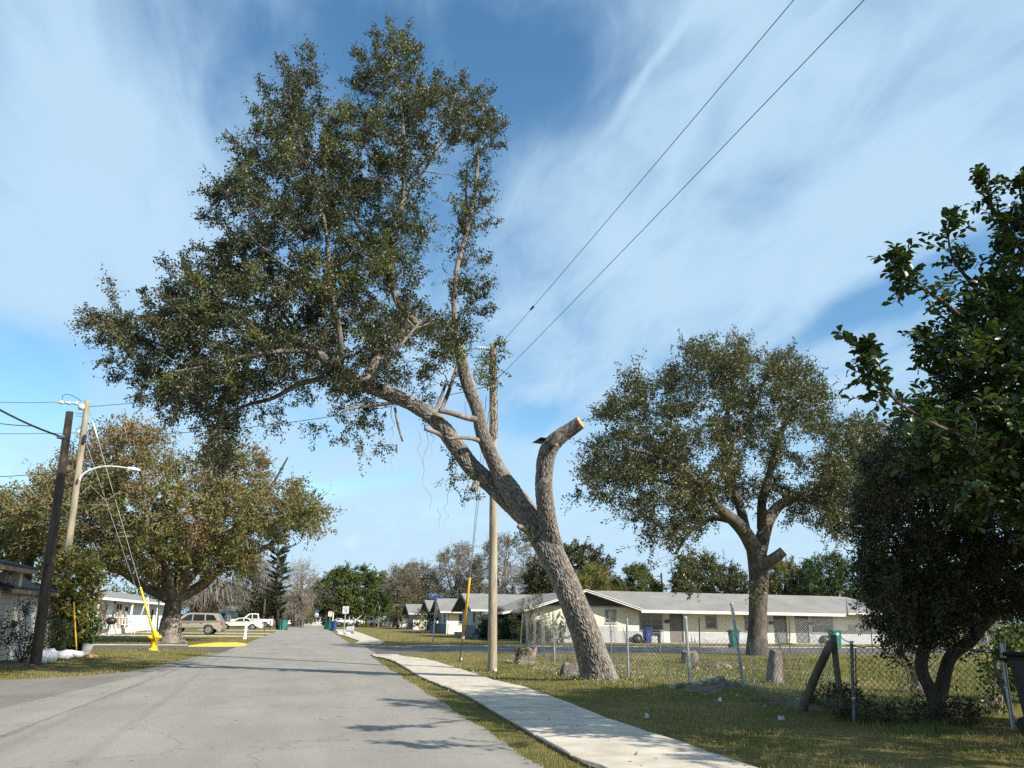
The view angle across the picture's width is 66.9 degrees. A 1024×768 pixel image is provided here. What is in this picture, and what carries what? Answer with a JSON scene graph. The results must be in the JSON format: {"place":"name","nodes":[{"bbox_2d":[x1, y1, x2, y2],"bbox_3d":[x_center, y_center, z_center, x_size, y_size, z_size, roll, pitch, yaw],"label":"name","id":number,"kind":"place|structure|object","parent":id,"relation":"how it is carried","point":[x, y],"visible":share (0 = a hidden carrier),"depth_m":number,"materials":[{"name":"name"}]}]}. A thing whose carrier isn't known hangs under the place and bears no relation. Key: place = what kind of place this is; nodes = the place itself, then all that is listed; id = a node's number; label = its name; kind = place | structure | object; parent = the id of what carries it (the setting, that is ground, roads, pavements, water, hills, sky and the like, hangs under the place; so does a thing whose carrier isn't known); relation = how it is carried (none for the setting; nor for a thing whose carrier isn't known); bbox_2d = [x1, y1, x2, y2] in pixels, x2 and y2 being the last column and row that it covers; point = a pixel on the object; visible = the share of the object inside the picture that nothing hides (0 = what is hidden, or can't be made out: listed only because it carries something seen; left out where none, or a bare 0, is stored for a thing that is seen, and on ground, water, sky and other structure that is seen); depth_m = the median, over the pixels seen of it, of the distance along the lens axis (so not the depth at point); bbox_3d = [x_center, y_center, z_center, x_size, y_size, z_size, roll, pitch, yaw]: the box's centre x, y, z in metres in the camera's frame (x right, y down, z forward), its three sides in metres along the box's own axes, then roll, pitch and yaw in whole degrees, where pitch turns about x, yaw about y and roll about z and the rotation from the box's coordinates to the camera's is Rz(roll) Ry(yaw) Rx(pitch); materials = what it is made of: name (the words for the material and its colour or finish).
{"place":"outdoors","nodes":[
{"label":"outdoors","id":0,"kind":"place"},
{"bbox_2d":[0,538,44,580],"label":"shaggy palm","id":1,"kind":"object","parent":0,"point":[26,561],"visible":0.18,"depth_m":43.26,"materials":[{"name":"green plant"}]},
{"bbox_2d":[94,645,237,651],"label":"side street","id":2,"kind":"structure","parent":0,"point":[222,648],"depth_m":36.71,"materials":[{"name":"asphalt"}]},
{"bbox_2d":[217,606,242,621],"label":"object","id":3,"kind":"structure","parent":0,"point":[226,616],"depth_m":127.16,"materials":[{"name":"white"}]},
{"bbox_2d":[0,625,543,767],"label":"road","id":4,"kind":"structure","parent":0,"point":[308,697],"depth_m":10.70,"materials":[{"name":"grey asphalt"}]},
{"bbox_2d":[336,629,383,644],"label":"sidewalk","id":5,"kind":"structure","parent":0,"point":[361,638],"depth_m":55.71,"materials":[{"name":"concrete"}]},
{"bbox_2d":[0,619,1023,767],"bbox_3d":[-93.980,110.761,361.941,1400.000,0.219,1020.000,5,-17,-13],"label":"ground","id":6,"kind":"structure","parent":0,"point":[384,630],"depth_m":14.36,"materials":[{"name":"green plant"}]},
{"bbox_2d":[0,482,26,590],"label":"yard tree","id":7,"kind":"object","parent":6,"relation":"on","point":[5,496],"visible":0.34,"depth_m":48.15,"materials":[{"name":"green plant"}]},
{"bbox_2d":[0,662,27,666],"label":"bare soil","id":8,"kind":"structure","parent":6,"relation":"on","point":[11,663],"depth_m":22.33,"materials":[{"name":"brown soil"}]},
{"bbox_2d":[0,583,62,661],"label":"sparse bush","id":9,"kind":"object","parent":8,"relation":"on","point":[24,610],"visible":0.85,"depth_m":23.70,"materials":[{"name":"green plant"}]},
{"bbox_2d":[0,559,76,660],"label":"beige building","id":10,"kind":"structure","parent":6,"relation":"on","point":[17,584],"depth_m":24.71,"materials":[{"name":"beige paint"}]},
{"bbox_2d":[42,648,57,662],"bbox_3d":[-14.101,8.233,23.466,0.620,0.434,0.441,12,-20,-32],"label":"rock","id":11,"kind":"object","parent":6,"relation":"on","point":[50,655],"visible":0.6,"depth_m":23.38,"materials":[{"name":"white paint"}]},
{"bbox_2d":[29,411,73,665],"bbox_3d":[-13.902,4.569,23.429,0.790,7.737,0.375,5,-17,-13],"label":"utility pole","id":12,"kind":"object","parent":6,"relation":"on","point":[41,623],"visible":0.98,"depth_m":23.26,"materials":[{"name":"brown wood"}]},
{"bbox_2d":[45,613,82,650],"bbox_3d":[-15.817,8.861,27.142,1.323,1.740,1.078,5,-17,-13],"label":"green shrub","id":13,"kind":"object","parent":6,"relation":"on","point":[63,623],"visible":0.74,"depth_m":27.16,"materials":[{"name":"green plant"}]},
{"bbox_2d":[23,541,106,617],"bbox_3d":[-16.654,7.370,28.768,2.938,2.917,2.478,9,-19,-25],"label":"tall shrub","id":14,"kind":"object","parent":6,"relation":"on","point":[90,569],"visible":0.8,"depth_m":28.77,"materials":[{"name":"green plant"}]},
{"bbox_2d":[33,544,109,650],"bbox_3d":[-16.708,8.063,29.093,2.911,4.063,2.515,-7,-19,24],"label":"tall shrub","id":15,"kind":"object","parent":6,"relation":"on","point":[86,608],"visible":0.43,"depth_m":28.79,"materials":[{"name":"green plant"}]},
{"bbox_2d":[57,394,90,640],"bbox_3d":[-17.802,5.368,30.400,1.670,10.290,0.358,5,-17,-13],"label":"utility pole","id":16,"kind":"object","parent":6,"relation":"on","point":[85,408],"visible":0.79,"depth_m":31.00,"materials":[{"name":"brown wood"}]},
{"bbox_2d":[90,413,158,651],"bbox_3d":[-15.942,6.165,31.912,0.106,9.395,4.229,-14,-22,40],"label":"guy wire","id":17,"kind":"object","parent":16,"relation":"attached to","point":[148,615],"visible":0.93,"depth_m":31.94,"materials":[{"name":"metal"}]},
{"bbox_2d":[0,581,164,634],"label":"white house","id":18,"kind":"structure","parent":6,"relation":"on","point":[131,605],"depth_m":70.13,"materials":[{"name":"white paint"}]},
{"bbox_2d":[68,608,106,650],"bbox_3d":[-16.125,9.316,28.950,1.632,1.984,1.321,5,-17,-13],"label":"green shrub","id":19,"kind":"object","parent":6,"relation":"on","point":[96,628],"visible":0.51,"depth_m":29.03,"materials":[{"name":"green plant"}]},
{"bbox_2d":[0,655,212,735],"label":"road shoulder","id":20,"kind":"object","parent":6,"relation":"on","point":[16,717],"visible":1,"depth_m":12.78},
{"bbox_2d":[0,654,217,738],"bbox_3d":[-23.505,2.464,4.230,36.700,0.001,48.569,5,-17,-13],"label":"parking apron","id":21,"kind":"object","parent":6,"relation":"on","point":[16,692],"visible":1,"depth_m":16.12,"materials":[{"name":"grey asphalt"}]},
{"bbox_2d":[0,407,347,642],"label":"spreading oak","id":22,"kind":"object","parent":6,"relation":"on","point":[208,542],"visible":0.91,"depth_m":42.70,"materials":[{"name":"green plant"}]},
{"bbox_2d":[181,612,225,634],"bbox_3d":[-26.348,19.795,64.146,4.830,1.800,2.040,4,-17,-10],"label":"parked suv","id":23,"kind":"object","parent":6,"relation":"on","point":[211,623],"visible":0.59,"depth_m":63.56,"materials":[{"name":"beige paint"}]},
{"bbox_2d":[181,578,253,613],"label":"arching bush","id":24,"kind":"object","parent":6,"relation":"on","point":[205,600],"visible":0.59,"depth_m":101.22,"materials":[{"name":"plant"}]},
{"bbox_2d":[188,642,246,646],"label":"kerb ramp","id":25,"kind":"structure","parent":6,"relation":"on","point":[215,644],"depth_m":39.59,"materials":[{"name":"yellow paint"}]},
{"bbox_2d":[225,618,263,629],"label":"parked coupe","id":26,"kind":"object","parent":6,"relation":"on","point":[252,624],"visible":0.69,"depth_m":90.27,"materials":[{"name":"beige paint"}]},
{"bbox_2d":[229,535,272,626],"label":"bare tree","id":27,"kind":"object","parent":6,"relation":"on","point":[257,604],"visible":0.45,"depth_m":122.24,"materials":[{"name":"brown plant"}]},
{"bbox_2d":[231,613,274,627],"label":"pickup truck","id":28,"kind":"object","parent":6,"relation":"on","point":[254,617],"visible":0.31,"depth_m":110.77,"materials":[{"name":"white paint"}]},
{"bbox_2d":[247,551,276,618],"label":"bare tree","id":29,"kind":"object","parent":6,"relation":"on","point":[265,565],"visible":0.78,"depth_m":121.93,"materials":[{"name":"grey plant"}]},
{"bbox_2d":[257,578,294,626],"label":"round tree","id":30,"kind":"object","parent":6,"relation":"on","point":[271,610],"visible":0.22,"depth_m":124.91,"materials":[{"name":"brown plant"}]},
{"bbox_2d":[258,503,296,628],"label":"tiered pine","id":31,"kind":"object","parent":6,"relation":"on","point":[280,572],"visible":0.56,"depth_m":98.67,"materials":[{"name":"green plant"}]},
{"bbox_2d":[283,582,320,626],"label":"yard tree","id":32,"kind":"object","parent":6,"relation":"on","point":[308,616],"visible":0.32,"depth_m":129.55,"materials":[{"name":"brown plant"}]},
{"bbox_2d":[279,552,326,627],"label":"bare tree","id":33,"kind":"object","parent":6,"relation":"on","point":[301,578],"visible":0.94,"depth_m":118.89,"materials":[{"name":"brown plant"}]},
{"bbox_2d":[299,578,342,623],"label":"tree","id":34,"kind":"object","parent":6,"relation":"on","point":[326,595],"visible":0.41,"depth_m":158.71,"materials":[{"name":"green plant"}]},
{"bbox_2d":[311,560,356,625],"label":"broad tree","id":35,"kind":"object","parent":6,"relation":"on","point":[345,595],"visible":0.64,"depth_m":161.38,"materials":[{"name":"green plant"}]},
{"bbox_2d":[63,12,619,679],"bbox_3d":[-3.823,-2.242,19.794,13.691,18.997,6.594,5,-17,-13],"label":"leaning oak","id":36,"kind":"object","parent":6,"relation":"on","point":[193,376],"visible":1,"depth_m":18.69,"materials":[{"name":"green plant"}]},
{"bbox_2d":[343,596,363,625],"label":"sapling","id":37,"kind":"object","parent":6,"relation":"on","point":[354,612],"visible":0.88,"depth_m":134.35,"materials":[{"name":"green plant"}]},
{"bbox_2d":[331,562,387,625],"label":"broad tree","id":38,"kind":"object","parent":6,"relation":"on","point":[364,576],"visible":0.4,"depth_m":164.70,"materials":[{"name":"green plant"}]},
{"bbox_2d":[351,588,375,626],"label":"sapling","id":39,"kind":"object","parent":6,"relation":"on","point":[365,591],"visible":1,"depth_m":135.27,"materials":[{"name":"green plant"}]},
{"bbox_2d":[365,588,394,626],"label":"sapling","id":40,"kind":"object","parent":6,"relation":"on","point":[380,595],"visible":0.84,"depth_m":136.19,"materials":[{"name":"green plant"}]},
{"bbox_2d":[376,563,429,626],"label":"thinning oak","id":41,"kind":"object","parent":6,"relation":"on","point":[406,582],"visible":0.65,"depth_m":142.68,"materials":[{"name":"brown plant"}]},
{"bbox_2d":[401,604,426,629],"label":"cottage","id":42,"kind":"structure","parent":6,"relation":"on","point":[408,609],"depth_m":114.97,"materials":[{"name":"beige paint"}]},
{"bbox_2d":[393,557,445,601],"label":"thinning oak","id":43,"kind":"object","parent":6,"relation":"on","point":[421,570],"visible":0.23,"depth_m":152.78,"materials":[{"name":"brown plant"}]},
{"bbox_2d":[407,606,437,631],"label":"dried bush","id":44,"kind":"object","parent":6,"relation":"on","point":[422,613],"visible":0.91,"depth_m":86.55,"materials":[{"name":"brown plant"}]},
{"bbox_2d":[419,600,438,632],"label":"cottage","id":45,"kind":"structure","parent":6,"relation":"on","point":[427,605],"depth_m":90.35,"materials":[{"name":"beige paint"}]},
{"bbox_2d":[430,598,461,633],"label":"cottage","id":46,"kind":"structure","parent":6,"relation":"on","point":[449,622],"depth_m":81.20,"materials":[{"name":"beige paint"}]},
{"bbox_2d":[388,585,504,620],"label":"dark tree","id":47,"kind":"object","parent":6,"relation":"on","point":[419,601],"visible":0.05,"depth_m":127.36,"materials":[{"name":"brown plant"}]},
{"bbox_2d":[423,540,486,600],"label":"thinning oak","id":48,"kind":"object","parent":6,"relation":"on","point":[465,551],"visible":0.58,"depth_m":146.63,"materials":[{"name":"brown plant"}]},
{"bbox_2d":[472,613,487,639],"bbox_3d":[-2.096,18.525,58.888,1.899,2.141,1.730,5,-17,-13],"label":"porch plant","id":49,"kind":"object","parent":6,"relation":"on","point":[484,623],"visible":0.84,"depth_m":58.69,"materials":[{"name":"green plant"}]},
{"bbox_2d":[451,593,527,637],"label":"cottage","id":50,"kind":"structure","parent":6,"relation":"on","point":[477,604],"depth_m":66.36,"materials":[{"name":"beige paint"}]},
{"bbox_2d":[473,341,511,671],"bbox_3d":[-0.654,3.436,23.622,1.219,10.226,0.668,5,-17,-13],"label":"utility pole","id":51,"kind":"object","parent":6,"relation":"on","point":[492,380],"visible":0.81,"depth_m":23.48,"materials":[{"name":"brown wood"}]},
{"bbox_2d":[459,396,488,661],"bbox_3d":[-1.294,5.058,25.889,0.120,8.342,4.794,4,-17,-11],"label":"guy wire","id":52,"kind":"object","parent":51,"relation":"attached to","point":[465,614],"visible":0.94,"depth_m":26.12,"materials":[{"name":"metal"}]},
{"bbox_2d":[503,0,793,340],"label":"power line","id":53,"kind":"object","parent":51,"relation":"attached to","point":[532,307],"visible":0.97,"depth_m":14.19,"materials":[{"name":"metal"}]},
{"bbox_2d":[497,0,863,378],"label":"power line","id":54,"kind":"object","parent":51,"relation":"attached to","point":[703,167],"visible":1,"depth_m":12.99,"materials":[{"name":"metal"}]},
{"bbox_2d":[468,532,538,594],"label":"thinning oak","id":55,"kind":"object","parent":6,"relation":"on","point":[507,542],"visible":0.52,"depth_m":138.90,"materials":[{"name":"brown plant"}]},
{"bbox_2d":[0,633,1007,679],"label":"grass","id":56,"kind":"structure","parent":6,"relation":"on","point":[387,643],"depth_m":30.51,"materials":[{"name":"green plant"}]},
{"bbox_2d":[497,615,514,640],"bbox_3d":[-0.509,17.880,56.460,1.557,2.131,1.675,-7,-19,23],"label":"porch plant","id":57,"kind":"object","parent":6,"relation":"on","point":[504,634],"visible":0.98,"depth_m":56.23,"materials":[{"name":"green plant"}]},
{"bbox_2d":[2,657,1023,767],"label":"fallen leaves","id":58,"kind":"object","parent":6,"relation":"on","point":[767,750],"depth_m":11.09,"materials":[{"name":"brown plant"}]},
{"bbox_2d":[497,559,529,593],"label":"bare tree","id":59,"kind":"object","parent":6,"relation":"on","point":[513,577],"visible":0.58,"depth_m":83.88,"materials":[{"name":"grey plant"}]},
{"bbox_2d":[514,645,536,663],"bbox_3d":[0.403,9.391,26.708,0.793,0.731,0.719,13,-21,-34],"label":"tree stump","id":60,"kind":"object","parent":6,"relation":"on","point":[527,655],"visible":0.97,"depth_m":26.50,"materials":[{"name":"brown wood"}]},
{"bbox_2d":[32,566,1023,625],"bbox_3d":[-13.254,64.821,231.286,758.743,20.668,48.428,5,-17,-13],"label":"distant woods","id":61,"kind":"object","parent":6,"relation":"on","point":[119,588],"visible":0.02,"depth_m":205.55,"materials":[{"name":"green plant"}]},
{"bbox_2d":[509,589,550,643],"bbox_3d":[1.214,15.115,50.454,2.912,3.461,2.533,5,-17,-13],"label":"yard tree","id":62,"kind":"object","parent":6,"relation":"on","point":[522,611],"visible":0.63,"depth_m":50.23,"materials":[{"name":"green plant"}]},
{"bbox_2d":[512,618,558,642],"bbox_3d":[1.521,16.580,51.093,3.516,2.593,2.400,5,-17,-13],"label":"spiky plant","id":63,"kind":"object","parent":6,"relation":"on","point":[523,638],"visible":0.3,"depth_m":50.87,"materials":[{"name":"green plant"}]},
{"bbox_2d":[559,662,578,676],"bbox_3d":[1.547,7.716,20.765,0.620,0.489,0.613,5,-17,-13],"label":"tree stump","id":64,"kind":"object","parent":6,"relation":"on","point":[569,668],"visible":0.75,"depth_m":20.57,"materials":[{"name":"brown plant"}]},
{"bbox_2d":[519,536,623,594],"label":"dark tree","id":65,"kind":"object","parent":6,"relation":"on","point":[535,579],"visible":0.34,"depth_m":81.82,"materials":[{"name":"green plant"}]},
{"bbox_2d":[575,557,612,590],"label":"yellow tree","id":66,"kind":"object","parent":6,"relation":"on","point":[589,579],"visible":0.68,"depth_m":67.61,"materials":[{"name":"brown plant"}]},
{"bbox_2d":[586,577,628,590],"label":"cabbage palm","id":67,"kind":"object","parent":6,"relation":"on","point":[614,585],"visible":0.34,"depth_m":71.07,"materials":[{"name":"green plant"}]},
{"bbox_2d":[615,561,663,591],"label":"roadside tree","id":68,"kind":"object","parent":6,"relation":"on","point":[643,578],"visible":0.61,"depth_m":86.92,"materials":[{"name":"green plant"}]},
{"bbox_2d":[405,645,903,647],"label":"kerb","id":69,"kind":"structure","parent":6,"relation":"on","point":[612,646],"depth_m":45.73,"materials":[{"name":"concrete"}]},
{"bbox_2d":[482,589,892,643],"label":"apartment building","id":70,"kind":"structure","parent":6,"relation":"on","point":[645,607],"depth_m":57.52,"materials":[{"name":"beige paint"}]},
{"bbox_2d":[640,613,663,630],"bbox_3d":[10.085,17.181,55.946,1.877,1.260,0.080,5,-17,-13],"label":"window","id":71,"kind":"structure","parent":70,"relation":"in","point":[649,619],"depth_m":55.99,"materials":[{"name":"grey glass"}]},
{"bbox_2d":[669,613,682,641],"bbox_3d":[11.917,17.703,56.245,0.923,2.000,0.077,5,-17,-13],"label":"door","id":72,"kind":"structure","parent":70,"relation":"in","point":[675,623],"depth_m":56.26,"materials":[{"name":"grey paint"}]},
{"bbox_2d":[773,615,786,642],"bbox_3d":[20.133,18.391,58.168,0.945,2.000,0.077,5,-17,-13],"label":"door","id":73,"kind":"structure","parent":70,"relation":"in","point":[775,617],"depth_m":58.23,"materials":[{"name":"grey paint"}]},
{"bbox_2d":[795,616,808,642],"bbox_3d":[21.927,18.541,58.588,0.980,2.000,0.077,5,-17,-13],"label":"door","id":74,"kind":"structure","parent":70,"relation":"in","point":[797,619],"depth_m":58.62,"materials":[{"name":"grey paint"}]},
{"bbox_2d":[811,616,833,633],"bbox_3d":[23.708,18.369,59.119,2.000,1.280,0.080,5,-17,-13],"label":"window","id":75,"kind":"structure","parent":70,"relation":"in","point":[819,618],"depth_m":59.15,"materials":[{"name":"grey glass"}]},
{"bbox_2d":[520,602,856,722],"bbox_3d":[2.501,8.763,26.672,2.302,1.957,31.723,2,-17,-6],"label":"chain link fence","id":76,"kind":"object","parent":6,"relation":"on","point":[822,661],"visible":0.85,"depth_m":15.90,"materials":[{"name":"metal"}]},
{"bbox_2d":[664,546,748,593],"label":"roadside tree","id":77,"kind":"object","parent":6,"relation":"on","point":[732,578],"visible":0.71,"depth_m":86.26,"materials":[{"name":"green plant"}]},
{"bbox_2d":[668,676,758,688],"bbox_3d":[4.395,6.430,16.612,1.595,0.345,1.370,13,-21,-35],"label":"rubble heap","id":78,"kind":"object","parent":6,"relation":"on","point":[699,683],"visible":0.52,"depth_m":16.41,"materials":[{"name":"grey stone"}]},
{"bbox_2d":[684,680,763,694],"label":"bare soil","id":79,"kind":"structure","parent":6,"relation":"on","point":[710,690],"depth_m":15.85,"materials":[{"name":"brown soil"}]},
{"bbox_2d":[560,324,898,655],"bbox_3d":[12.140,4.292,38.727,21.721,17.823,12.400,5,-17,-13],"label":"tall oak","id":80,"kind":"object","parent":6,"relation":"on","point":[689,482],"visible":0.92,"depth_m":36.34,"materials":[{"name":"green plant"}]},
{"bbox_2d":[455,656,1019,741],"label":"weeds","id":81,"kind":"object","parent":6,"relation":"on","point":[903,726],"visible":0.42,"depth_m":17.91,"materials":[{"name":"green plant"}]},
{"bbox_2d":[766,650,782,682],"bbox_3d":[6.572,7.122,19.353,0.454,0.918,0.398,1,-17,0],"label":"log section","id":82,"kind":"object","parent":6,"relation":"on","point":[769,677],"visible":0.61,"depth_m":19.28,"materials":[{"name":"brown wood"}]},
{"bbox_2d":[528,616,1023,652],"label":"chain link fence","id":83,"kind":"object","parent":6,"relation":"on","point":[699,620],"visible":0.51,"depth_m":39.20,"materials":[{"name":"metal"}]},
{"bbox_2d":[768,555,810,594],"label":"roadside tree","id":84,"kind":"object","parent":6,"relation":"on","point":[787,569],"visible":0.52,"depth_m":84.47,"materials":[{"name":"green plant"}]},
{"bbox_2d":[767,699,859,713],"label":"bare soil","id":85,"kind":"structure","parent":6,"relation":"on","point":[794,703],"depth_m":12.61,"materials":[{"name":"brown soil"}]},
{"bbox_2d":[797,674,850,705],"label":"undergrowth","id":86,"kind":"object","parent":6,"relation":"on","point":[827,694],"visible":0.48,"depth_m":12.62,"materials":[{"name":"green plant"}]},
{"bbox_2d":[790,547,890,605],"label":"dark tree","id":87,"kind":"object","parent":6,"relation":"on","point":[828,585],"visible":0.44,"depth_m":79.81,"materials":[{"name":"green plant"}]},
{"bbox_2d":[829,681,882,721],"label":"undergrowth","id":88,"kind":"object","parent":6,"relation":"on","point":[838,710],"visible":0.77,"depth_m":11.77,"materials":[{"name":"green plant"}]},
{"bbox_2d":[862,691,951,724],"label":"undergrowth","id":89,"kind":"object","parent":6,"relation":"on","point":[883,717],"visible":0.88,"depth_m":11.58,"materials":[{"name":"green plant"}]},
{"bbox_2d":[796,618,1019,645],"bbox_3d":[28.801,16.829,52.355,21.426,1.876,0.158,5,-17,-13],"label":"chain link fence","id":90,"kind":"object","parent":6,"relation":"on","point":[862,633],"visible":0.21,"depth_m":50.84,"materials":[{"name":"metal"}]},
{"bbox_2d":[829,396,1023,720],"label":"corner tree","id":91,"kind":"object","parent":6,"relation":"on","point":[934,601],"visible":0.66,"depth_m":11.85,"materials":[{"name":"green plant"}]},
{"bbox_2d":[895,646,958,693],"bbox_3d":[9.009,6.255,17.183,1.288,1.099,0.964,10,-19,-27],"label":"twiggy bush","id":92,"kind":"object","parent":6,"relation":"on","point":[915,679],"visible":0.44,"depth_m":17.04,"materials":[{"name":"brown plant"}]},
{"bbox_2d":[831,163,1023,553],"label":"leaved tree","id":93,"kind":"object","parent":6,"relation":"on","point":[986,467],"visible":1,"depth_m":8.98,"materials":[{"name":"green plant"}]},
{"bbox_2d":[845,636,1015,729],"bbox_3d":[6.241,4.374,11.362,2.392,1.320,0.456,0,-17,3],"label":"chain link fence","id":94,"kind":"object","parent":6,"relation":"on","point":[1002,648],"visible":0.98,"depth_m":11.42,"materials":[{"name":"metal"}]},
{"bbox_2d":[883,544,1022,643],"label":"dark hedge tree","id":95,"kind":"object","parent":6,"relation":"on","point":[984,642],"visible":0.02,"depth_m":63.55,"materials":[{"name":"green plant"}]},
{"bbox_2d":[932,686,991,727],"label":"undergrowth","id":96,"kind":"object","parent":6,"relation":"on","point":[965,713],"visible":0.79,"depth_m":11.45,"materials":[{"name":"green plant"}]},
{"bbox_2d":[959,630,1018,714],"bbox_3d":[8.136,4.776,13.145,1.063,1.632,0.730,10,-19,-27],"label":"thin sapling","id":97,"kind":"object","parent":6,"relation":"on","point":[997,706],"visible":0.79,"depth_m":13.04,"materials":[{"name":"green plant"}]},
{"bbox_2d":[975,620,1023,701],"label":"green shrub","id":98,"kind":"object","parent":6,"relation":"on","point":[1010,644],"visible":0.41,"depth_m":15.34,"materials":[{"name":"green plant"}]},
{"bbox_2d":[998,652,1023,732],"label":"trash can","id":99,"kind":"object","parent":6,"relation":"on","point":[1016,661],"visible":1,"depth_m":10.70,"materials":[{"name":"grey plastic"}]},
{"bbox_2d":[0,0,1023,626],"label":"sky","id":100,"kind":"structure","parent":0,"point":[111,111],"materials":[{"name":"blue"}]},
{"bbox_2d":[371,654,756,767],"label":"sidewalk","id":101,"kind":"structure","parent":0,"point":[604,746],"depth_m":10.31,"materials":[{"name":"concrete"}]},
{"bbox_2d":[364,646,996,653],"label":"side street","id":102,"kind":"structure","parent":0,"point":[430,649],"depth_m":39.98,"materials":[{"name":"grey asphalt"}]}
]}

